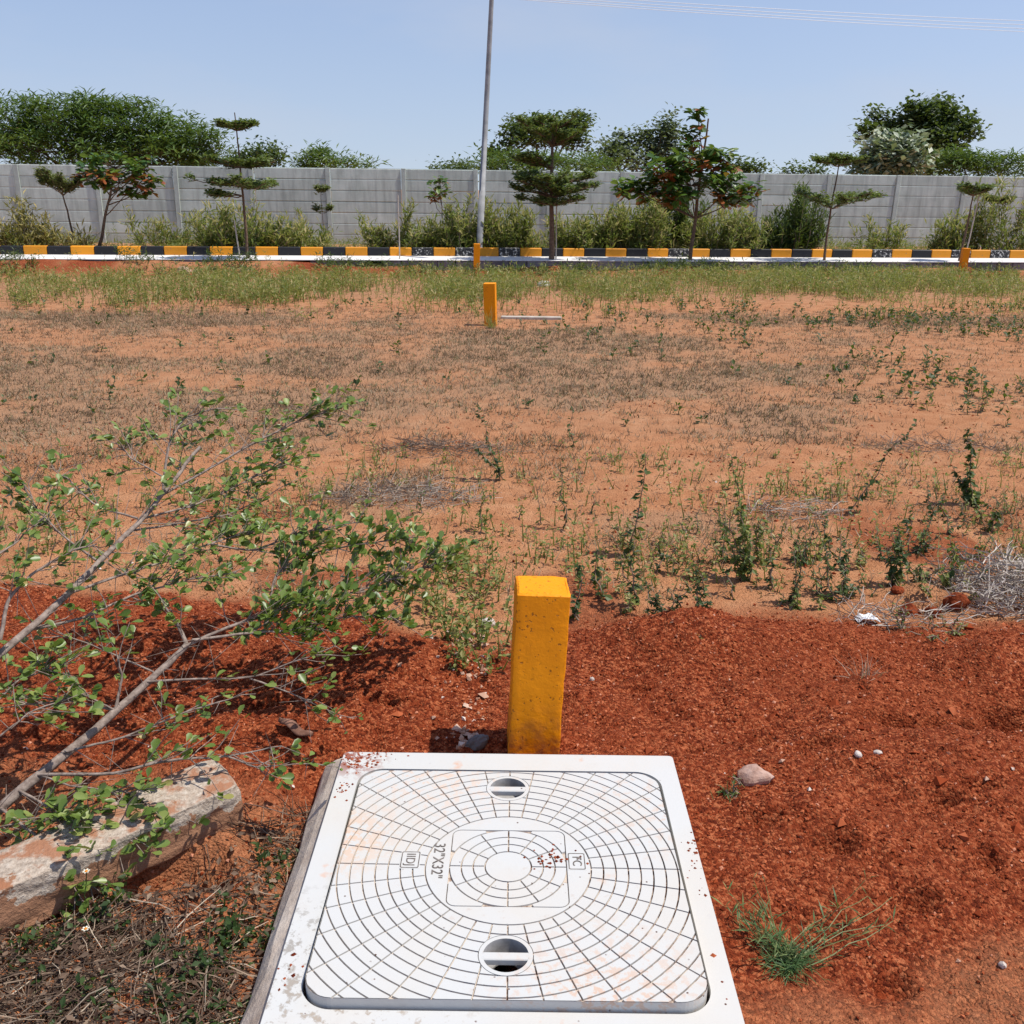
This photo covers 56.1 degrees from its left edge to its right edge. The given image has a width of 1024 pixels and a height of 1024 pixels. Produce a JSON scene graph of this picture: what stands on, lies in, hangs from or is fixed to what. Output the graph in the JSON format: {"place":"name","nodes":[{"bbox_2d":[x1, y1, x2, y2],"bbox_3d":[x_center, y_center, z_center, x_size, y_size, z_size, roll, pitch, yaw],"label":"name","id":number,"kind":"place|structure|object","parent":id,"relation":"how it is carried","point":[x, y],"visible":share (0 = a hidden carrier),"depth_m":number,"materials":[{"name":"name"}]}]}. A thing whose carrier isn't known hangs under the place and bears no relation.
{"place":"outdoors","nodes":[
{"label":"outdoors","id":0,"kind":"place"},
{"bbox_2d":[0,187,1023,1023],"bbox_3d":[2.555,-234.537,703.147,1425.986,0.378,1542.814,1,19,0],"label":"ground","id":1,"kind":"structure","parent":0,"point":[884,987],"depth_m":3.67,"materials":[{"name":"soil"}]},
{"bbox_2d":[0,189,57,245],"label":"verge shrub","id":2,"kind":"object","parent":1,"relation":"on","point":[21,226],"visible":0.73,"depth_m":22.56,"materials":[{"name":"green plant"}]},
{"bbox_2d":[15,215,98,245],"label":"verge shrub","id":3,"kind":"object","parent":1,"relation":"on","point":[82,241],"visible":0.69,"depth_m":22.65,"materials":[{"name":"green plant"}]},
{"bbox_2d":[32,164,84,231],"bbox_3d":[-10.771,-7.239,23.071,1.249,2.081,1.374,1,19,0],"label":"tiered tree","id":4,"kind":"object","parent":1,"relation":"on","point":[61,183],"visible":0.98,"depth_m":22.64,"materials":[{"name":"green plant"}]},
{"bbox_2d":[69,150,165,245],"bbox_3d":[-9.383,-7.366,22.982,2.183,2.423,1.577,1,19,0],"label":"broadleaf tree","id":5,"kind":"object","parent":1,"relation":"on","point":[136,167],"visible":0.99,"depth_m":22.77,"materials":[{"name":"green plant"}]},
{"bbox_2d":[0,86,238,174],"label":"background tree","id":6,"kind":"object","parent":1,"relation":"on","point":[175,146],"visible":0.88,"depth_m":34.70,"materials":[{"name":"green plant"}]},
{"bbox_2d":[0,760,243,938],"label":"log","id":7,"kind":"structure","parent":1,"relation":"on","point":[34,871],"depth_m":2.32,"materials":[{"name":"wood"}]},
{"bbox_2d":[0,817,297,1023],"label":"dead leaves","id":8,"kind":"object","parent":1,"relation":"on","point":[193,893],"visible":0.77,"depth_m":2.12,"materials":[{"name":"plant"}]},
{"bbox_2d":[0,836,298,1023],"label":"ground weeds","id":9,"kind":"object","parent":1,"relation":"on","point":[229,925],"visible":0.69,"depth_m":2.12,"materials":[{"name":"green plant"}]},
{"bbox_2d":[0,786,314,1023],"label":"dry stems","id":10,"kind":"object","parent":1,"relation":"on","point":[111,954],"visible":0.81,"depth_m":2.08,"materials":[{"name":"plant"}]},
{"bbox_2d":[118,204,217,245],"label":"verge shrub","id":11,"kind":"object","parent":1,"relation":"on","point":[161,226],"visible":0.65,"depth_m":23.95,"materials":[{"name":"green plant"}]},
{"bbox_2d":[183,112,278,258],"bbox_3d":[-5.997,-6.954,20.704,2.102,3.098,2.011,1,19,0],"label":"tiered tree","id":12,"kind":"object","parent":1,"relation":"on","point":[234,162],"visible":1,"depth_m":20.43,"materials":[{"name":"green plant"}]},
{"bbox_2d":[0,381,478,938],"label":"leaning sapling","id":13,"kind":"object","parent":1,"relation":"on","point":[286,605],"visible":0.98,"depth_m":2.91,"materials":[{"name":"green plant"}]},
{"bbox_2d":[184,190,308,246],"bbox_3d":[-6.255,-6.802,22.606,2.936,1.600,1.643,1,19,0],"label":"verge shrub","id":14,"kind":"object","parent":1,"relation":"on","point":[269,236],"visible":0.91,"depth_m":22.53,"materials":[{"name":"green plant"}]},
{"bbox_2d":[216,134,293,169],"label":"background shrub","id":15,"kind":"object","parent":1,"relation":"on","point":[274,153],"visible":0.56,"depth_m":33.18,"materials":[{"name":"green plant"}]},
{"bbox_2d":[278,717,312,736],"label":"dry leaf","id":16,"kind":"object","parent":1,"relation":"on","point":[295,727],"visible":0.98,"depth_m":2.95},
{"bbox_2d":[283,207,342,246],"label":"verge shrub","id":17,"kind":"object","parent":1,"relation":"on","point":[320,239],"visible":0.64,"depth_m":23.39,"materials":[{"name":"green plant"}]},
{"bbox_2d":[311,184,333,232],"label":"tiered tree","id":18,"kind":"object","parent":1,"relation":"on","point":[318,188],"visible":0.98,"depth_m":24.52,"materials":[{"name":"green plant"}]},
{"bbox_2d":[281,139,392,167],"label":"background shrub","id":19,"kind":"object","parent":1,"relation":"on","point":[312,157],"visible":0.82,"depth_m":37.34,"materials":[{"name":"green plant"}]},
{"bbox_2d":[304,470,502,513],"bbox_3d":[-0.604,-0.134,5.373,1.109,0.252,0.817,1,19,0],"label":"dry brush","id":20,"kind":"object","parent":1,"relation":"on","point":[388,488],"visible":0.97,"depth_m":5.32,"materials":[{"name":"plant"}]},
{"bbox_2d":[352,196,455,255],"bbox_3d":[-2.568,-6.858,23.148,2.644,1.451,1.718,1,19,0],"label":"verge shrub","id":21,"kind":"object","parent":1,"relation":"on","point":[408,239],"visible":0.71,"depth_m":23.16,"materials":[{"name":"green plant"}]},
{"bbox_2d":[424,175,452,227],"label":"broadleaf tree","id":22,"kind":"object","parent":1,"relation":"on","point":[437,189],"visible":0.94,"depth_m":23.65,"materials":[{"name":"green plant"}]},
{"bbox_2d":[396,630,488,749],"bbox_3d":[-0.239,0.573,3.339,0.327,0.087,0.817,1,19,0],"label":"rubble","id":23,"kind":"object","parent":1,"relation":"on","point":[463,742],"visible":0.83,"depth_m":3.25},
{"bbox_2d":[376,535,513,673],"bbox_3d":[-0.263,0.321,3.859,0.581,0.248,1.201,-2,19,-8],"label":"weed thicket","id":24,"kind":"object","parent":1,"relation":"on","point":[437,597],"visible":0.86,"depth_m":3.74,"materials":[{"name":"green plant"}]},
{"bbox_2d":[360,427,533,463],"bbox_3d":[-0.422,-0.433,6.337,1.157,0.241,0.719,1,19,0],"label":"dry brush","id":25,"kind":"object","parent":1,"relation":"on","point":[435,444],"visible":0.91,"depth_m":6.34,"materials":[{"name":"plant"}]},
{"bbox_2d":[424,152,480,181],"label":"background shrub","id":26,"kind":"object","parent":1,"relation":"on","point":[461,167],"visible":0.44,"depth_m":31.00,"materials":[{"name":"green plant"}]},
{"bbox_2d":[419,191,498,251],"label":"verge shrub","id":27,"kind":"object","parent":1,"relation":"on","point":[460,231],"visible":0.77,"depth_m":22.99,"materials":[{"name":"green plant"}]},
{"bbox_2d":[465,734,488,750],"bbox_3d":[-0.107,0.721,2.992,0.085,0.054,0.046,-20,21,-28],"label":"mortar lump","id":28,"kind":"object","parent":1,"relation":"on","point":[477,742],"visible":0.98,"depth_m":2.98,"materials":[{"name":"grey concrete"}]},
{"bbox_2d":[473,469,488,533],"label":"weed stalk","id":29,"kind":"object","parent":1,"relation":"on","point":[482,516],"visible":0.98,"depth_m":4.80,"materials":[{"name":"plant"}]},
{"bbox_2d":[476,0,493,247],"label":"lamp pole","id":30,"kind":"object","parent":1,"relation":"on","point":[480,219],"visible":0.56,"depth_m":22.23,"materials":[{"name":"metal"}]},
{"bbox_2d":[473,401,504,479],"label":"weed stalk","id":31,"kind":"object","parent":1,"relation":"on","point":[498,470],"visible":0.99,"depth_m":5.64,"materials":[{"name":"plant"}]},
{"bbox_2d":[483,282,496,325],"bbox_3d":[-0.269,-2.518,11.924,0.145,0.638,0.145,1,19,6],"label":"marker post","id":32,"kind":"object","parent":1,"relation":"on","point":[489,294],"visible":0.8,"depth_m":11.83,"materials":[{"name":"yellow paint"}]},
{"bbox_2d":[240,752,744,1023],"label":"manhole cover","id":33,"kind":"object","parent":1,"relation":"on","point":[419,889],"visible":1,"depth_m":2.16,"materials":[{"name":"plastic"}]},
{"bbox_2d":[277,752,726,999],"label":"spilt soil","id":34,"kind":"structure","parent":33,"relation":"on","point":[538,858],"depth_m":2.35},
{"bbox_2d":[461,192,547,247],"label":"verge shrub","id":35,"kind":"object","parent":1,"relation":"on","point":[509,237],"visible":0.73,"depth_m":23.13,"materials":[{"name":"green plant"}]},
{"bbox_2d":[0,243,1017,277],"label":"berm weeds","id":36,"kind":"object","parent":1,"relation":"on","point":[331,261],"visible":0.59,"depth_m":20.44,"materials":[{"name":"green plant"}]},
{"bbox_2d":[0,393,1022,575],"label":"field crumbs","id":37,"kind":"object","parent":1,"relation":"on","point":[776,520],"visible":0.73,"depth_m":5.72,"materials":[{"name":"soil"}]},
{"bbox_2d":[5,225,1017,251],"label":"verge weeds","id":38,"kind":"object","parent":1,"relation":"on","point":[839,245],"visible":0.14,"depth_m":24.84,"materials":[{"name":"green plant"}]},
{"bbox_2d":[0,164,1023,246],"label":"precast wall","id":39,"kind":"structure","parent":1,"relation":"on","point":[372,193],"depth_m":27.42,"materials":[{"name":"concrete"}]},
{"bbox_2d":[0,437,1023,599],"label":"creeping weeds","id":40,"kind":"object","parent":1,"relation":"on","point":[579,554],"visible":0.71,"depth_m":4.90,"materials":[{"name":"green plant"}]},
{"bbox_2d":[0,245,1023,257],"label":"kerb","id":41,"kind":"structure","parent":1,"relation":"on","point":[469,251],"depth_m":22.84,"materials":[{"name":"yellow paint"}]},
{"bbox_2d":[0,248,1023,322],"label":"field weeds","id":42,"kind":"object","parent":1,"relation":"on","point":[605,285],"visible":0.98,"depth_m":16.23,"materials":[{"name":"green plant"}]},
{"bbox_2d":[0,423,1023,605],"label":"dry litter","id":43,"kind":"object","parent":1,"relation":"on","point":[512,473],"visible":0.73,"depth_m":5.54,"materials":[{"name":"plant"}]},
{"bbox_2d":[1,259,1023,271],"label":"road edging","id":44,"kind":"object","parent":1,"relation":"on","point":[619,263],"visible":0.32,"depth_m":21.81,"materials":[{"name":"grey concrete"}]},
{"bbox_2d":[1,290,1023,425],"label":"field seedlings","id":45,"kind":"object","parent":1,"relation":"on","point":[908,321],"visible":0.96,"depth_m":11.45,"materials":[{"name":"green plant"}]},
{"bbox_2d":[5,607,1021,935],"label":"soil clods","id":46,"kind":"object","parent":1,"relation":"on","point":[941,781],"visible":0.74,"depth_m":2.84,"materials":[{"name":"soil"}]},
{"bbox_2d":[24,481,1023,962],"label":"gravel","id":47,"kind":"structure","parent":1,"relation":"on","point":[658,665],"depth_m":3.05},
{"bbox_2d":[501,316,561,319],"bbox_3d":[0.254,-2.551,12.661,0.800,0.060,0.080,1,19,1],"label":"concrete strip","id":48,"kind":"object","parent":1,"relation":"on","point":[537,317],"visible":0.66,"depth_m":12.62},
{"bbox_2d":[473,106,600,170],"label":"background tree","id":49,"kind":"object","parent":1,"relation":"on","point":[516,135],"visible":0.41,"depth_m":42.45,"materials":[{"name":"green plant"}]},
{"bbox_2d":[507,576,570,754],"bbox_3d":[0.073,0.523,2.897,0.158,0.655,0.158,2,18,-2],"label":"marker post","id":50,"kind":"object","parent":1,"relation":"on","point":[541,609],"visible":0.9,"depth_m":2.80,"materials":[{"name":"yellow paint"}]},
{"bbox_2d":[453,142,630,203],"bbox_3d":[0.993,-12.681,37.915,7.346,3.623,3.939,1,19,0],"label":"background tree","id":51,"kind":"object","parent":1,"relation":"on","point":[495,162],"visible":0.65,"depth_m":37.20,"materials":[{"name":"green plant"}]},
{"bbox_2d":[505,109,602,259],"bbox_3d":[0.946,-7.231,21.496,2.254,3.260,2.112,1,19,0],"label":"tiered tree","id":52,"kind":"object","parent":1,"relation":"on","point":[552,184],"visible":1,"depth_m":21.05,"materials":[{"name":"green plant"}]},
{"bbox_2d":[554,457,571,529],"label":"weed stalk","id":53,"kind":"object","parent":1,"relation":"on","point":[563,510],"visible":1,"depth_m":4.83,"materials":[{"name":"plant"}]},
{"bbox_2d":[570,563,585,620],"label":"weed stalk","id":54,"kind":"object","parent":1,"relation":"on","point":[579,574],"visible":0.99,"depth_m":3.83,"materials":[{"name":"plant"}]},
{"bbox_2d":[541,203,621,247],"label":"verge shrub","id":55,"kind":"object","parent":1,"relation":"on","point":[582,237],"visible":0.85,"depth_m":23.32,"materials":[{"name":"green plant"}]},
{"bbox_2d":[587,549,612,600],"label":"weed stalk","id":56,"kind":"object","parent":1,"relation":"on","point":[596,572],"visible":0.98,"depth_m":4.03,"materials":[{"name":"plant"}]},
{"bbox_2d":[613,541,643,605],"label":"weed stalk","id":57,"kind":"object","parent":1,"relation":"on","point":[632,588],"visible":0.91,"depth_m":3.92,"materials":[{"name":"plant"}]},
{"bbox_2d":[619,581,639,613],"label":"weed stalk","id":58,"kind":"object","parent":1,"relation":"on","point":[630,601],"visible":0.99,"depth_m":3.90,"materials":[{"name":"plant"}]},
{"bbox_2d":[589,195,676,248],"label":"verge shrub","id":59,"kind":"object","parent":1,"relation":"on","point":[636,233],"visible":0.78,"depth_m":23.34,"materials":[{"name":"green plant"}]},
{"bbox_2d":[620,453,651,556],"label":"weed stalk","id":60,"kind":"object","parent":1,"relation":"on","point":[638,516],"visible":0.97,"depth_m":4.43,"materials":[{"name":"plant"}]},
{"bbox_2d":[583,102,706,176],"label":"background tree","id":61,"kind":"object","parent":1,"relation":"on","point":[667,130],"visible":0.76,"depth_m":40.72,"materials":[{"name":"green plant"}]},
{"bbox_2d":[643,580,678,614],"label":"weed stalk","id":62,"kind":"object","parent":1,"relation":"on","point":[657,602],"visible":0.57,"depth_m":3.75,"materials":[{"name":"plant"}]},
{"bbox_2d":[631,175,719,248],"bbox_3d":[4.080,-7.725,24.455,2.891,2.322,1.632,1,19,0],"label":"verge shrub","id":63,"kind":"object","parent":1,"relation":"on","point":[678,219],"visible":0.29,"depth_m":24.27,"materials":[{"name":"green plant"}]},
{"bbox_2d":[610,106,769,259],"bbox_3d":[4.019,-7.352,21.741,3.648,3.397,1.763,1,19,0],"label":"broadleaf tree","id":64,"kind":"object","parent":1,"relation":"on","point":[671,190],"visible":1,"depth_m":21.51,"materials":[{"name":"green plant"}]},
{"bbox_2d":[692,569,712,607],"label":"weed stalk","id":65,"kind":"object","parent":1,"relation":"on","point":[698,599],"visible":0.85,"depth_m":3.85,"materials":[{"name":"plant"}]},
{"bbox_2d":[664,204,782,254],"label":"verge shrub","id":66,"kind":"object","parent":1,"relation":"on","point":[733,233],"visible":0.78,"depth_m":23.65,"materials":[{"name":"green plant"}]},
{"bbox_2d":[713,454,756,583],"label":"weed stalk","id":67,"kind":"object","parent":1,"relation":"on","point":[743,569],"visible":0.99,"depth_m":4.20,"materials":[{"name":"plant"}]},
{"bbox_2d":[737,764,773,785],"bbox_3d":[0.694,0.753,2.735,0.103,0.070,0.074,-5,12,10],"label":"stone","id":68,"kind":"object","parent":1,"relation":"on","point":[751,774],"visible":0.91,"depth_m":2.71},
{"bbox_2d":[751,517,769,561],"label":"weed stalk","id":69,"kind":"object","parent":1,"relation":"on","point":[756,543],"visible":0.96,"depth_m":4.40,"materials":[{"name":"plant"}]},
{"bbox_2d":[763,545,776,589],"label":"weed stalk","id":70,"kind":"object","parent":1,"relation":"on","point":[770,579],"visible":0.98,"depth_m":4.13,"materials":[{"name":"plant"}]},
{"bbox_2d":[709,152,845,205],"bbox_3d":[9.708,-11.566,35.538,4.938,3.279,2.113,1,19,0],"label":"background shrub","id":71,"kind":"object","parent":1,"relation":"on","point":[747,167],"visible":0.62,"depth_m":34.98,"materials":[{"name":"green plant"}]},
{"bbox_2d":[707,489,854,528],"bbox_3d":[1.454,-0.028,5.138,0.696,0.144,0.577,-11,22,-32],"label":"dry brush","id":72,"kind":"object","parent":1,"relation":"on","point":[774,507],"visible":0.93,"depth_m":5.15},
{"bbox_2d":[777,588,801,609],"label":"weed stalk","id":73,"kind":"object","parent":1,"relation":"on","point":[793,605],"visible":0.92,"depth_m":3.94,"materials":[{"name":"plant"}]},
{"bbox_2d":[750,174,833,248],"bbox_3d":[6.981,-7.482,24.353,2.287,2.122,1.784,1,19,0],"label":"verge shrub","id":74,"kind":"object","parent":1,"relation":"on","point":[795,231],"visible":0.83,"depth_m":24.09,"materials":[{"name":"green plant"}]},
{"bbox_2d":[787,543,806,604],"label":"weed stalk","id":75,"kind":"object","parent":1,"relation":"on","point":[795,583],"visible":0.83,"depth_m":3.97,"materials":[{"name":"plant"}]},
{"bbox_2d":[711,871,896,985],"bbox_3d":[0.677,0.875,2.110,0.437,0.228,0.267,1,19,0],"label":"grass tuft","id":76,"kind":"object","parent":1,"relation":"on","point":[790,959],"visible":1,"depth_m":2.11,"materials":[{"name":"plant"}]},
{"bbox_2d":[798,519,820,564],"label":"weed stalk","id":77,"kind":"object","parent":1,"relation":"on","point":[803,554],"visible":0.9,"depth_m":4.41,"materials":[{"name":"plant"}]},
{"bbox_2d":[811,555,838,602],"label":"weed stalk","id":78,"kind":"object","parent":1,"relation":"on","point":[828,586],"visible":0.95,"depth_m":4.05,"materials":[{"name":"plant"}]},
{"bbox_2d":[794,151,887,260],"bbox_3d":[7.546,-6.979,22.111,2.106,2.525,1.986,-6,20,-19],"label":"tiered tree","id":79,"kind":"object","parent":1,"relation":"on","point":[836,159],"visible":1,"depth_m":21.73,"materials":[{"name":"green plant"}]},
{"bbox_2d":[835,537,857,597],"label":"weed stalk","id":80,"kind":"object","parent":1,"relation":"on","point":[846,586],"visible":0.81,"depth_m":4.07,"materials":[{"name":"plant"}]},
{"bbox_2d":[848,210,913,248],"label":"verge shrub","id":81,"kind":"object","parent":1,"relation":"on","point":[877,240],"visible":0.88,"depth_m":25.24,"materials":[{"name":"green plant"}]},
{"bbox_2d":[848,418,916,514],"bbox_3d":[1.954,-0.232,5.076,0.334,0.518,0.091,0,19,-3],"label":"weed stalk","id":82,"kind":"object","parent":1,"relation":"on","point":[871,482],"visible":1,"depth_m":5.09,"materials":[{"name":"plant"}]},
{"bbox_2d":[842,119,943,227],"bbox_3d":[14.200,-12.303,35.914,3.771,4.503,3.535,-11,22,-32],"label":"background tree","id":83,"kind":"object","parent":1,"relation":"on","point":[896,151],"visible":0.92,"depth_m":35.15,"materials":[{"name":"green plant"}]},
{"bbox_2d":[881,523,911,586],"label":"weed stalk","id":84,"kind":"object","parent":1,"relation":"on","point":[892,572],"visible":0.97,"depth_m":4.16,"materials":[{"name":"plant"}]},
{"bbox_2d":[826,575,985,633],"bbox_3d":[1.563,0.408,3.878,0.636,0.177,0.556,1,19,0],"label":"dry brush","id":85,"kind":"object","parent":1,"relation":"on","point":[880,612],"visible":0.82,"depth_m":3.86,"materials":[{"name":"plant"}]},
{"bbox_2d":[889,594,925,629],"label":"weed stalk","id":86,"kind":"object","parent":1,"relation":"on","point":[901,627],"visible":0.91,"depth_m":3.77,"materials":[{"name":"plant"}]},
{"bbox_2d":[847,89,992,175],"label":"background tree","id":87,"kind":"object","parent":1,"relation":"on","point":[937,117],"visible":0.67,"depth_m":43.87,"materials":[{"name":"green plant"}]},
{"bbox_2d":[900,518,942,553],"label":"weed stalk","id":88,"kind":"object","parent":1,"relation":"on","point":[906,520],"visible":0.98,"depth_m":4.61,"materials":[{"name":"plant"}]},
{"bbox_2d":[850,428,1021,460],"bbox_3d":[2.867,-0.468,6.509,1.284,0.173,0.628,-4,19,-15],"label":"dry brush","id":89,"kind":"object","parent":1,"relation":"on","point":[939,446],"visible":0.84,"depth_m":6.47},
{"bbox_2d":[923,208,979,249],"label":"verge shrub","id":90,"kind":"object","parent":1,"relation":"on","point":[933,245],"visible":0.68,"depth_m":24.97,"materials":[{"name":"green plant"}]},
{"bbox_2d":[938,535,965,589],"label":"weed stalk","id":91,"kind":"object","parent":1,"relation":"on","point":[944,577],"visible":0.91,"depth_m":4.14,"materials":[{"name":"plant"}]},
{"bbox_2d":[935,493,973,533],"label":"weed stalk","id":92,"kind":"object","parent":1,"relation":"on","point":[950,530],"visible":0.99,"depth_m":4.85,"materials":[{"name":"plant"}]},
{"bbox_2d":[942,592,970,609],"bbox_3d":[1.833,0.372,3.967,0.105,0.078,0.092,-8,13,2],"label":"earth lump","id":93,"kind":"object","parent":1,"relation":"on","point":[961,598],"visible":0.88,"depth_m":3.94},
{"bbox_2d":[899,533,1023,629],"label":"dry brush","id":94,"kind":"object","parent":1,"relation":"on","point":[994,586],"visible":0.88,"depth_m":4.04,"materials":[{"name":"plant"}]},
{"bbox_2d":[959,248,970,270],"bbox_3d":[10.433,-5.768,22.169,0.150,0.629,0.150,3,19,3],"label":"marker post","id":95,"kind":"object","parent":1,"relation":"on","point":[964,255],"visible":0.76,"depth_m":22.08,"materials":[{"name":"yellow paint"}]},
{"bbox_2d":[948,428,984,507],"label":"weed stalk","id":96,"kind":"object","parent":1,"relation":"on","point":[964,487],"visible":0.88,"depth_m":5.27,"materials":[{"name":"plant"}]},
{"bbox_2d":[911,143,1023,176],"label":"background shrub","id":97,"kind":"object","parent":1,"relation":"on","point":[956,159],"visible":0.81,"depth_m":36.98,"materials":[{"name":"green plant"}]},
{"bbox_2d":[954,180,997,260],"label":"tiered tree","id":98,"kind":"object","parent":1,"relation":"on","point":[970,189],"visible":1,"depth_m":22.25,"materials":[{"name":"green plant"}]},
{"bbox_2d":[931,174,1023,249],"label":"verge shrub","id":99,"kind":"object","parent":1,"relation":"on","point":[979,236],"visible":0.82,"depth_m":24.77,"materials":[{"name":"green plant"}]},
{"bbox_2d":[981,497,1002,532],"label":"weed stalk","id":100,"kind":"object","parent":1,"relation":"on","point":[991,522],"visible":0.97,"depth_m":4.88,"materials":[{"name":"plant"}]},
{"bbox_2d":[0,299,1023,504],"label":"dry grass","id":101,"kind":"structure","parent":0,"point":[302,348],"depth_m":9.17,"materials":[{"name":"plant"}]},
{"bbox_2d":[0,254,1023,262],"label":"road","id":102,"kind":"structure","parent":0,"point":[536,258],"depth_m":22.18,"materials":[{"name":"asphalt"}]},
{"bbox_2d":[0,0,1023,189],"label":"sky","id":103,"kind":"structure","parent":0,"point":[402,82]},
{"bbox_2d":[637,0,1023,20],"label":"overhead wire","id":104,"kind":"object","parent":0,"point":[827,11],"visible":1,"depth_m":49.56,"materials":[{"name":"grey"}]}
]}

